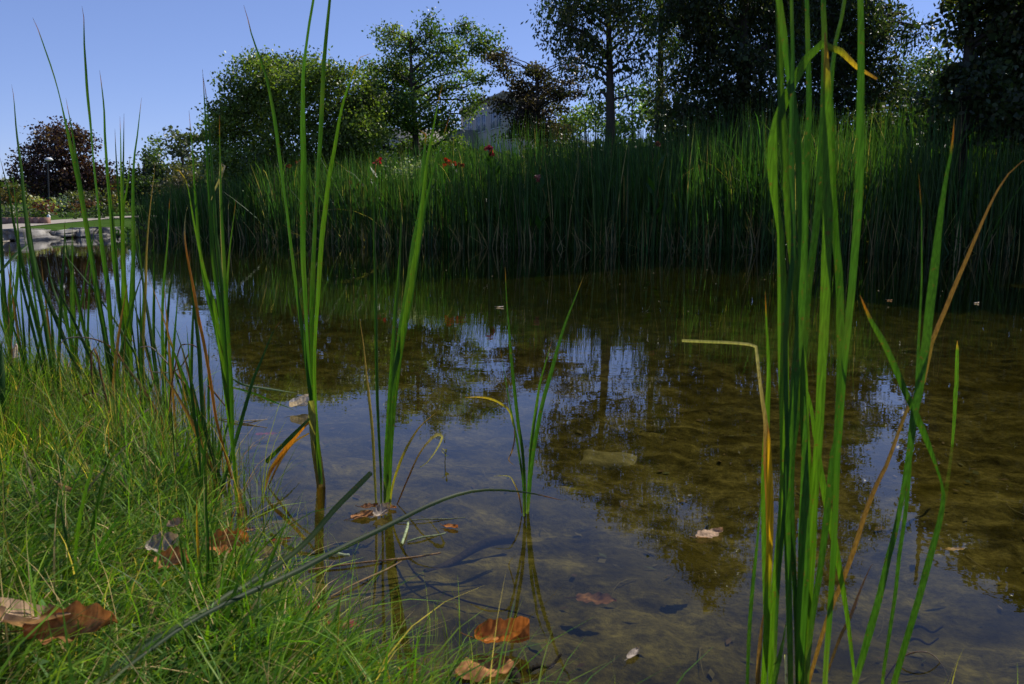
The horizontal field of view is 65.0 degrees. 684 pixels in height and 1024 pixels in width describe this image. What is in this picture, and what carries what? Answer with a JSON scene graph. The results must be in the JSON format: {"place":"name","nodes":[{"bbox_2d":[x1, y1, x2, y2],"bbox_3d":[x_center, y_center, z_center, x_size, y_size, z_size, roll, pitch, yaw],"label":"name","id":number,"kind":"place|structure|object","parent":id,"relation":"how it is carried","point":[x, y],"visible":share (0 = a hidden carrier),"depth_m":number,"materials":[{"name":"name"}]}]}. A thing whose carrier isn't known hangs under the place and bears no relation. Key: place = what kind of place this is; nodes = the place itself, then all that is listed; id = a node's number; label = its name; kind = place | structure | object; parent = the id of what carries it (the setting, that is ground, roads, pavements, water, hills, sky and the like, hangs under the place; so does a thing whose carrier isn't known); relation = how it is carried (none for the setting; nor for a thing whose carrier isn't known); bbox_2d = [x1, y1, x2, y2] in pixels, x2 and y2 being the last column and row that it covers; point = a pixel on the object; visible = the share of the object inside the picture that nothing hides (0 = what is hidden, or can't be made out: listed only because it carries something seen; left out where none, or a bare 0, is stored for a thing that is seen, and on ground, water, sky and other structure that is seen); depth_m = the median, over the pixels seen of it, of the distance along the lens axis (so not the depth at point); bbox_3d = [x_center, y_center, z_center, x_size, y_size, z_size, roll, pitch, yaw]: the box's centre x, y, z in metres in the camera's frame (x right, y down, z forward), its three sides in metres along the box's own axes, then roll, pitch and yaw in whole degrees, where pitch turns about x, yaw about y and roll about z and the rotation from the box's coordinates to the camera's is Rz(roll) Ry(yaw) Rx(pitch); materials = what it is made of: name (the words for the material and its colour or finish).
{"place":"outdoors","nodes":[
{"label":"outdoors","id":0,"kind":"place"},
{"bbox_2d":[2,216,130,240],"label":"path","id":1,"kind":"structure","parent":0,"point":[5,236],"depth_m":25.91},
{"bbox_2d":[0,0,996,178],"label":"sky","id":2,"kind":"structure","parent":0,"point":[156,52],"materials":[{"name":"blue"}]},
{"bbox_2d":[0,177,1023,683],"bbox_3d":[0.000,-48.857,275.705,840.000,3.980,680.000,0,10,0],"label":"ground","id":3,"kind":"structure","parent":0,"point":[612,369],"depth_m":3.55,"materials":[{"name":"soil"}]},
{"bbox_2d":[0,182,26,208],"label":"garden shrub","id":4,"kind":"object","parent":3,"relation":"on","point":[4,196],"visible":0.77,"depth_m":34.85,"materials":[{"name":"green plant"}]},
{"bbox_2d":[0,252,30,365],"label":"cattail","id":5,"kind":"object","parent":3,"relation":"on","point":[15,314],"visible":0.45,"depth_m":4.45},
{"bbox_2d":[1,202,30,216],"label":"garden shrub","id":6,"kind":"object","parent":3,"relation":"on","point":[6,213],"visible":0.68,"depth_m":30.98,"materials":[{"name":"green plant"}]},
{"bbox_2d":[1,180,31,210],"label":"garden shrub","id":7,"kind":"object","parent":3,"relation":"on","point":[20,195],"visible":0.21,"depth_m":38.01,"materials":[{"name":"green plant"}]},
{"bbox_2d":[0,244,38,418],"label":"cattail","id":8,"kind":"object","parent":3,"relation":"on","point":[2,384],"visible":0.37,"depth_m":2.99},
{"bbox_2d":[2,217,50,223],"bbox_3d":[-17.462,-3.914,26.098,4.830,0.260,0.240,0,10,0],"label":"brick border","id":9,"kind":"object","parent":3,"relation":"on","point":[6,220],"visible":0.49,"depth_m":25.97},
{"bbox_2d":[14,227,50,372],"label":"cattail","id":10,"kind":"object","parent":3,"relation":"on","point":[36,308],"visible":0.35,"depth_m":3.94},
{"bbox_2d":[20,205,51,216],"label":"garden shrub","id":11,"kind":"object","parent":3,"relation":"on","point":[36,214],"visible":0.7,"depth_m":31.39,"materials":[{"name":"green plant"}]},
{"bbox_2d":[0,84,81,412],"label":"cattail","id":12,"kind":"object","parent":3,"relation":"on","point":[38,280],"visible":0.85,"depth_m":3.37},
{"bbox_2d":[20,195,65,214],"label":"garden shrub","id":13,"kind":"object","parent":3,"relation":"on","point":[30,202],"visible":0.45,"depth_m":33.98,"materials":[{"name":"green plant"}]},
{"bbox_2d":[29,197,59,215],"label":"garden shrub","id":14,"kind":"object","parent":3,"relation":"on","point":[38,206],"visible":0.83,"depth_m":32.53,"materials":[{"name":"green plant"}]},
{"bbox_2d":[2,227,124,240],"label":"stone wall","id":15,"kind":"structure","parent":3,"relation":"on","point":[40,234],"depth_m":21.94,"materials":[{"name":"stone"}]},
{"bbox_2d":[49,193,77,215],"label":"garden shrub","id":16,"kind":"object","parent":3,"relation":"on","point":[57,203],"visible":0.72,"depth_m":34.67,"materials":[{"name":"green plant"}]},
{"bbox_2d":[2,115,129,210],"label":"purple maple","id":17,"kind":"object","parent":3,"relation":"on","point":[62,178],"visible":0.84,"depth_m":42.29,"materials":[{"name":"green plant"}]},
{"bbox_2d":[46,225,90,377],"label":"cattail","id":18,"kind":"object","parent":3,"relation":"on","point":[77,301],"visible":0.36,"depth_m":3.88},
{"bbox_2d":[33,9,123,405],"bbox_3d":[-1.728,-0.494,3.290,0.190,1.704,0.209,0,10,0],"label":"cattail","id":19,"kind":"object","parent":3,"relation":"on","point":[73,153],"visible":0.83,"depth_m":3.27},
{"bbox_2d":[50,202,112,218],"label":"garden shrub","id":20,"kind":"object","parent":3,"relation":"on","point":[95,213],"visible":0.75,"depth_m":32.09,"materials":[{"name":"green plant"}]},
{"bbox_2d":[64,187,103,201],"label":"garden shrub","id":21,"kind":"object","parent":3,"relation":"on","point":[74,195],"visible":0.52,"depth_m":37.83,"materials":[{"name":"green plant"}]},
{"bbox_2d":[64,196,106,215],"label":"garden shrub","id":22,"kind":"object","parent":3,"relation":"on","point":[88,202],"visible":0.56,"depth_m":34.77,"materials":[{"name":"green plant"}]},
{"bbox_2d":[60,421,137,574],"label":"sword grass","id":23,"kind":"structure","parent":3,"relation":"on","point":[104,539],"depth_m":1.84,"materials":[{"name":"plant"}]},
{"bbox_2d":[86,187,117,215],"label":"garden shrub","id":24,"kind":"object","parent":3,"relation":"on","point":[100,197],"visible":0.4,"depth_m":35.92,"materials":[{"name":"green plant"}]},
{"bbox_2d":[103,193,135,213],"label":"garden shrub","id":25,"kind":"object","parent":3,"relation":"on","point":[114,204],"visible":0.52,"depth_m":32.84,"materials":[{"name":"green plant"}]},
{"bbox_2d":[99,70,153,396],"bbox_3d":[-1.713,-0.422,3.597,0.156,1.497,0.230,-2,10,-13],"label":"cattail","id":26,"kind":"object","parent":3,"relation":"on","point":[121,205],"visible":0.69,"depth_m":3.58},
{"bbox_2d":[121,281,144,422],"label":"cattail","id":27,"kind":"object","parent":3,"relation":"on","point":[140,353],"visible":0.57,"depth_m":3.32},
{"bbox_2d":[105,290,178,454],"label":"cattail","id":28,"kind":"object","parent":3,"relation":"on","point":[170,374],"visible":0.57,"depth_m":3.16},
{"bbox_2d":[132,133,169,207],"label":"poplar tree","id":29,"kind":"object","parent":3,"relation":"on","point":[158,148],"visible":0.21,"depth_m":50.33,"materials":[{"name":"green plant"}]},
{"bbox_2d":[113,146,218,206],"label":"evergreen tree","id":30,"kind":"object","parent":3,"relation":"on","point":[142,181],"visible":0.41,"depth_m":44.56,"materials":[{"name":"green plant"}]},
{"bbox_2d":[142,160,206,197],"bbox_3d":[-13.949,-6.292,33.341,1.865,2.485,3.913,-9,14,-43],"label":"brown shrub","id":31,"kind":"object","parent":3,"relation":"on","point":[177,173],"visible":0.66,"depth_m":32.80,"materials":[{"name":"green plant"}]},
{"bbox_2d":[153,125,217,196],"bbox_3d":[-15.444,-8.362,39.168,4.028,4.409,2.668,2,10,13],"label":"larch tree","id":32,"kind":"object","parent":3,"relation":"on","point":[184,143],"visible":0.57,"depth_m":38.81,"materials":[{"name":"green plant"}]},
{"bbox_2d":[0,388,371,683],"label":"clover","id":33,"kind":"object","parent":3,"relation":"on","point":[44,661],"visible":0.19,"depth_m":1.70,"materials":[{"name":"green plant"}]},
{"bbox_2d":[177,401,207,513],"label":"cattail","id":34,"kind":"object","parent":3,"relation":"on","point":[202,468],"visible":0.59,"depth_m":2.44},
{"bbox_2d":[177,453,218,607],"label":"sword grass","id":35,"kind":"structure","parent":3,"relation":"on","point":[208,551],"depth_m":1.74,"materials":[{"name":"plant"}]},
{"bbox_2d":[239,509,294,669],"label":"sword grass","id":36,"kind":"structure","parent":3,"relation":"on","point":[260,591],"depth_m":1.60,"materials":[{"name":"plant"}]},
{"bbox_2d":[187,44,402,189],"bbox_3d":[-6.612,-6.182,24.070,6.702,5.554,4.874,0,10,0],"label":"crabapple tree","id":37,"kind":"object","parent":3,"relation":"on","point":[360,122],"visible":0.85,"depth_m":23.38,"materials":[{"name":"green plant"}]},
{"bbox_2d":[244,0,370,509],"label":"cattail","id":38,"kind":"object","parent":3,"relation":"on","point":[310,371],"visible":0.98,"depth_m":2.75},
{"bbox_2d":[93,471,563,683],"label":"cattail","id":39,"kind":"object","parent":3,"relation":"on","point":[315,531],"visible":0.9,"depth_m":1.73},
{"bbox_2d":[373,155,421,180],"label":"white shrub","id":40,"kind":"object","parent":3,"relation":"on","point":[410,164],"visible":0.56,"depth_m":19.84,"materials":[{"name":"green plant"}]},
{"bbox_2d":[343,1,507,164],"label":"oak tree","id":41,"kind":"object","parent":3,"relation":"on","point":[412,110],"visible":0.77,"depth_m":25.80,"materials":[{"name":"green plant"}]},
{"bbox_2d":[342,91,532,159],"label":"house","id":42,"kind":"structure","parent":3,"relation":"on","point":[484,120],"depth_m":75.47,"materials":[{"name":"concrete"}]},
{"bbox_2d":[423,534,514,572],"bbox_3d":[-0.141,0.682,2.592,0.379,0.042,0.052,-9,13,-42],"label":"sunken branch","id":43,"kind":"object","parent":3,"relation":"on","point":[504,539],"visible":0.97,"depth_m":2.62,"materials":[{"name":"brown wood"}]},
{"bbox_2d":[404,545,534,617],"bbox_3d":[-0.176,0.687,2.281,0.101,0.022,0.602,-9,13,-40],"label":"sunken root","id":44,"kind":"object","parent":3,"relation":"on","point":[420,578],"visible":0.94,"depth_m":2.22,"materials":[{"name":"brown wood"}]},
{"bbox_2d":[0,129,1015,204],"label":"woods","id":45,"kind":"object","parent":3,"relation":"on","point":[3,179],"visible":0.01,"depth_m":65.39,"materials":[{"name":"green plant"}]},
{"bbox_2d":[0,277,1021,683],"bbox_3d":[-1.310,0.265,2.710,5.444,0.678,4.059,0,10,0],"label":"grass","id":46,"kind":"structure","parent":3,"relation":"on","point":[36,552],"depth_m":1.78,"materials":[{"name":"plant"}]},
{"bbox_2d":[0,597,70,626],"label":"fallen leaf","id":47,"kind":"object","parent":46,"relation":"on","point":[14,617],"visible":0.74,"depth_m":1.48,"materials":[{"name":"plant"}]},
{"bbox_2d":[0,600,117,644],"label":"fallen leaf","id":48,"kind":"object","parent":46,"relation":"on","point":[94,610],"visible":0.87,"depth_m":1.47,"materials":[{"name":"plant"}]},
{"bbox_2d":[90,347,112,419],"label":"dry stalk","id":49,"kind":"object","parent":46,"relation":"on","point":[99,368],"visible":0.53,"depth_m":3.12,"materials":[{"name":"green plant"}]},
{"bbox_2d":[137,531,178,551],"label":"fallen leaf","id":50,"kind":"object","parent":46,"relation":"on","point":[170,537],"visible":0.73,"depth_m":1.94,"materials":[{"name":"plant"}]},
{"bbox_2d":[141,167,178,419],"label":"cattail","id":51,"kind":"object","parent":46,"relation":"on","point":[153,326],"visible":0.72,"depth_m":3.46},
{"bbox_2d":[147,545,189,568],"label":"fallen leaf","id":52,"kind":"object","parent":46,"relation":"on","point":[167,554],"visible":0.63,"depth_m":1.86,"materials":[{"name":"plant"}]},
{"bbox_2d":[200,527,248,554],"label":"fallen leaf","id":53,"kind":"object","parent":46,"relation":"on","point":[218,532],"visible":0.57,"depth_m":2.02,"materials":[{"name":"plant"}]},
{"bbox_2d":[232,546,272,562],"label":"fallen leaf","id":54,"kind":"object","parent":46,"relation":"on","point":[264,553],"visible":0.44,"depth_m":2.08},
{"bbox_2d":[467,42,601,155],"bbox_3d":[0.824,-7.010,25.230,3.554,4.551,3.477,9,13,41],"label":"copper beech","id":55,"kind":"object","parent":3,"relation":"on","point":[528,99],"visible":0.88,"depth_m":24.91,"materials":[{"name":"brown plant"}]},
{"bbox_2d":[529,174,549,250],"bbox_3d":[0.544,-2.535,16.416,0.373,1.742,0.372,-6,12,-30],"label":"red canna","id":56,"kind":"object","parent":3,"relation":"on","point":[541,182],"visible":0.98,"depth_m":16.37,"materials":[{"name":"green plant"}]},
{"bbox_2d":[531,110,586,158],"bbox_3d":[1.450,-6.602,27.067,2.212,2.410,1.822,2,10,13],"label":"tree","id":57,"kind":"object","parent":3,"relation":"on","point":[565,120],"visible":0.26,"depth_m":26.68,"materials":[{"name":"green plant"}]},
{"bbox_2d":[104,83,1023,253],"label":"reeds","id":58,"kind":"object","parent":3,"relation":"on","point":[709,200],"visible":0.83,"depth_m":17.25,"materials":[{"name":"plant"}]},
{"bbox_2d":[556,100,604,161],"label":"background tree","id":59,"kind":"object","parent":3,"relation":"on","point":[583,115],"visible":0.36,"depth_m":48.56,"materials":[{"name":"green plant"}]},
{"bbox_2d":[520,0,678,153],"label":"cypress tree","id":60,"kind":"object","parent":3,"relation":"on","point":[586,41],"visible":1,"depth_m":19.14,"materials":[{"name":"green plant"}]},
{"bbox_2d":[579,449,636,469],"bbox_3d":[0.476,0.585,3.978,0.292,0.050,0.216,3,10,17],"label":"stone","id":61,"kind":"object","parent":3,"relation":"on","point":[609,460],"visible":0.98,"depth_m":3.96,"materials":[{"name":"stone"}]},
{"bbox_2d":[226,396,1023,683],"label":"pond litter","id":62,"kind":"object","parent":3,"relation":"on","point":[537,646],"visible":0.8,"depth_m":2.84,"materials":[{"name":"brown plant"}]},
{"bbox_2d":[579,78,670,154],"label":"background tree","id":63,"kind":"object","parent":3,"relation":"on","point":[618,115],"visible":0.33,"depth_m":43.10,"materials":[{"name":"green plant"}]},
{"bbox_2d":[634,0,688,158],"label":"cypress tree","id":64,"kind":"object","parent":3,"relation":"on","point":[659,69],"visible":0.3,"depth_m":22.27,"materials":[{"name":"green plant"}]},
{"bbox_2d":[637,94,724,158],"bbox_3d":[4.999,-5.691,23.104,2.718,2.869,3.288,0,10,0],"label":"understory shrub","id":65,"kind":"object","parent":3,"relation":"on","point":[653,124],"visible":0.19,"depth_m":22.71,"materials":[{"name":"green plant"}]},
{"bbox_2d":[638,0,821,162],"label":"conifer tree","id":66,"kind":"object","parent":3,"relation":"on","point":[740,51],"visible":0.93,"depth_m":20.61,"materials":[{"name":"green plant"}]},
{"bbox_2d":[693,86,803,152],"bbox_3d":[6.495,-5.675,23.046,4.044,3.115,2.967,-4,11,-20],"label":"understory shrub","id":67,"kind":"object","parent":3,"relation":"on","point":[752,116],"visible":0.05,"depth_m":22.14,"materials":[{"name":"green plant"}]},
{"bbox_2d":[682,0,876,683],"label":"cattail","id":68,"kind":"object","parent":3,"relation":"on","point":[771,661],"visible":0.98,"depth_m":1.53},
{"bbox_2d":[763,90,855,154],"bbox_3d":[8.342,-5.778,22.890,3.547,2.941,3.172,0,10,0],"label":"understory shrub","id":69,"kind":"object","parent":3,"relation":"on","point":[817,116],"visible":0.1,"depth_m":22.28,"materials":[{"name":"green plant"}]},
{"bbox_2d":[775,0,845,683],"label":"cattail","id":70,"kind":"object","parent":3,"relation":"in","point":[800,585],"visible":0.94,"depth_m":1.51},
{"bbox_2d":[808,0,864,683],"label":"cattail","id":71,"kind":"object","parent":3,"relation":"in","point":[835,560],"visible":0.81,"depth_m":1.45},
{"bbox_2d":[757,0,943,174],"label":"tree","id":72,"kind":"object","parent":3,"relation":"on","point":[877,31],"visible":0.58,"depth_m":23.19,"materials":[{"name":"green plant"}]},
{"bbox_2d":[834,85,934,156],"bbox_3d":[10.133,-5.608,22.427,4.082,3.076,3.941,0,10,0],"label":"understory shrub","id":73,"kind":"object","parent":3,"relation":"on","point":[878,117],"visible":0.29,"depth_m":21.64,"materials":[{"name":"green plant"}]},
{"bbox_2d":[860,295,944,683],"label":"cattail","id":74,"kind":"object","parent":3,"relation":"in","point":[936,533],"visible":1,"depth_m":1.50},
{"bbox_2d":[852,118,954,683],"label":"cattail","id":75,"kind":"object","parent":3,"relation":"in","point":[921,362],"visible":1,"depth_m":1.50},
{"bbox_2d":[888,50,951,175],"bbox_3d":[20.431,-11.388,40.226,3.954,6.621,5.443,7,12,35],"label":"background tree","id":76,"kind":"object","parent":3,"relation":"on","point":[914,82],"visible":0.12,"depth_m":39.34,"materials":[{"name":"green plant"}]},
{"bbox_2d":[904,41,972,115],"bbox_3d":[18.800,-9.877,34.707,3.697,5.938,3.457,0,10,0],"label":"background tree","id":77,"kind":"object","parent":3,"relation":"on","point":[930,61],"visible":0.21,"depth_m":34.68,"materials":[{"name":"green plant"}]},
{"bbox_2d":[951,341,958,446],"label":"cattail","id":78,"kind":"object","parent":3,"relation":"in","point":[955,390],"visible":1,"depth_m":3.35},
{"bbox_2d":[896,0,1023,235],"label":"maple tree","id":79,"kind":"object","parent":3,"relation":"on","point":[990,79],"visible":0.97,"depth_m":16.28,"materials":[{"name":"green plant"}]},
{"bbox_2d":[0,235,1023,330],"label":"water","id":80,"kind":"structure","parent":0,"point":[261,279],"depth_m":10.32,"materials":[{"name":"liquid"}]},
{"bbox_2d":[0,246,16,371],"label":"cattail","id":81,"kind":"object","parent":80,"relation":"on","point":[10,342],"visible":0.33,"depth_m":3.75},
{"bbox_2d":[0,190,18,348],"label":"cattail","id":82,"kind":"object","parent":80,"relation":"on","point":[3,296],"visible":0.55,"depth_m":5.28},
{"bbox_2d":[3,285,50,396],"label":"cattail","id":83,"kind":"object","parent":80,"relation":"on","point":[20,349],"visible":0.46,"depth_m":3.42},
{"bbox_2d":[47,223,94,392],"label":"cattail","id":84,"kind":"object","parent":80,"relation":"on","point":[74,328],"visible":0.56,"depth_m":3.63},
{"bbox_2d":[60,227,94,351],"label":"cattail","id":85,"kind":"object","parent":80,"relation":"on","point":[71,311],"visible":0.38,"depth_m":4.21},
{"bbox_2d":[26,198,130,395],"bbox_3d":[-1.925,-0.181,3.857,0.273,1.068,0.700,3,10,16],"label":"cattail","id":86,"kind":"object","parent":80,"relation":"on","point":[119,284],"visible":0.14,"depth_m":3.87},
{"bbox_2d":[46,259,147,404],"bbox_3d":[-1.786,0.038,3.427,0.480,0.784,0.273,0,10,0],"label":"cattail","id":87,"kind":"object","parent":80,"relation":"on","point":[116,347],"visible":0.5,"depth_m":3.42},
{"bbox_2d":[59,208,162,413],"bbox_3d":[-1.737,-0.110,3.643,0.422,1.003,0.266,0,10,0],"label":"cattail","id":88,"kind":"object","parent":80,"relation":"on","point":[149,327],"visible":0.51,"depth_m":3.54},
{"bbox_2d":[115,221,157,239],"bbox_3d":[-9.971,-2.838,21.303,2.067,0.864,0.695,10,14,43],"label":"water dock","id":89,"kind":"object","parent":80,"relation":"in","point":[117,231],"visible":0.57,"depth_m":21.57,"materials":[{"name":"green plant"}]},
{"bbox_2d":[145,261,197,444],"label":"cattail","id":90,"kind":"object","parent":80,"relation":"on","point":[191,355],"visible":0.52,"depth_m":3.34},
{"bbox_2d":[160,322,210,475],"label":"cattail","id":91,"kind":"object","parent":80,"relation":"on","point":[197,409],"visible":0.58,"depth_m":2.94},
{"bbox_2d":[157,365,236,508],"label":"cattail","id":92,"kind":"object","parent":80,"relation":"on","point":[193,428],"visible":0.48,"depth_m":2.67},
{"bbox_2d":[172,69,299,519],"bbox_3d":[-0.953,-0.185,2.856,0.288,1.398,1.074,-2,10,-11],"label":"cattail","id":93,"kind":"object","parent":80,"relation":"on","point":[222,333],"visible":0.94,"depth_m":2.45},
{"bbox_2d":[286,394,308,406],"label":"fallen leaf","id":94,"kind":"object","parent":80,"relation":"on","point":[302,400],"visible":0.87,"depth_m":3.89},
{"bbox_2d":[346,510,372,519],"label":"fallen leaf","id":95,"kind":"object","parent":80,"relation":"on","point":[366,513],"visible":0.98,"depth_m":2.59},
{"bbox_2d":[330,561,401,596],"bbox_3d":[-0.386,0.634,2.162,0.010,0.012,0.262,7,12,35],"label":"floating straw","id":96,"kind":"object","parent":80,"relation":"on","point":[349,586],"visible":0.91,"depth_m":2.15,"materials":[{"name":"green plant"}]},
{"bbox_2d":[308,552,440,570],"bbox_3d":[-0.382,0.617,2.260,0.373,0.013,0.013,-3,10,-18],"label":"floating straw","id":97,"kind":"object","parent":80,"relation":"on","point":[382,560],"visible":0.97,"depth_m":2.25,"materials":[{"name":"beige plant"}]},
{"bbox_2d":[372,502,389,517],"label":"fallen leaf","id":98,"kind":"object","parent":80,"relation":"on","point":[381,509],"visible":1,"depth_m":2.60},
{"bbox_2d":[360,83,449,505],"bbox_3d":[-0.357,-0.120,2.577,0.316,1.373,0.258,0,10,0],"label":"cattail","id":99,"kind":"object","parent":80,"relation":"on","point":[396,360],"visible":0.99,"depth_m":2.59},
{"bbox_2d":[439,653,513,681],"bbox_3d":[-0.074,0.704,1.742,0.142,0.015,0.104,3,10,18],"label":"fallen leaf","id":100,"kind":"object","parent":80,"relation":"on","point":[495,664],"visible":0.69,"depth_m":1.74,"materials":[{"name":"plant"}]},
{"bbox_2d":[460,616,528,642],"bbox_3d":[-0.036,0.648,1.818,0.139,0.060,0.090,8,12,37],"label":"fallen leaf","id":101,"kind":"object","parent":80,"relation":"on","point":[520,625],"visible":0.92,"depth_m":1.83,"materials":[{"name":"plant"}]},
{"bbox_2d":[507,667,520,683],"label":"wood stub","id":102,"kind":"object","parent":80,"relation":"on","point":[517,675],"visible":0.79,"depth_m":1.68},
{"bbox_2d":[465,271,582,515],"bbox_3d":[0.055,0.167,2.584,0.396,0.803,0.192,-2,10,-9],"label":"cattail","id":103,"kind":"object","parent":80,"relation":"on","point":[532,447],"visible":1,"depth_m":2.59},
{"bbox_2d":[526,653,561,673],"bbox_3d":[0.073,0.704,1.752,0.103,0.025,0.016,-8,12,-37],"label":"floating stick","id":104,"kind":"object","parent":80,"relation":"on","point":[531,669],"visible":0.9,"depth_m":1.74,"materials":[{"name":"brown wood"}]},
{"bbox_2d":[565,592,615,604],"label":"fallen leaf","id":105,"kind":"object","parent":80,"relation":"on","point":[600,598],"visible":1,"depth_m":2.18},
{"bbox_2d":[689,527,723,537],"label":"fallen leaf","id":106,"kind":"object","parent":80,"relation":"on","point":[710,533],"visible":1,"depth_m":2.44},
{"bbox_2d":[809,160,1023,683],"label":"cattail","id":107,"kind":"object","parent":80,"relation":"on","point":[884,469],"visible":0.87,"depth_m":1.66},
{"bbox_2d":[884,651,950,683],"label":"dry stalk","id":108,"kind":"object","parent":80,"relation":"in","point":[891,669],"visible":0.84,"depth_m":1.77,"materials":[{"name":"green plant"}]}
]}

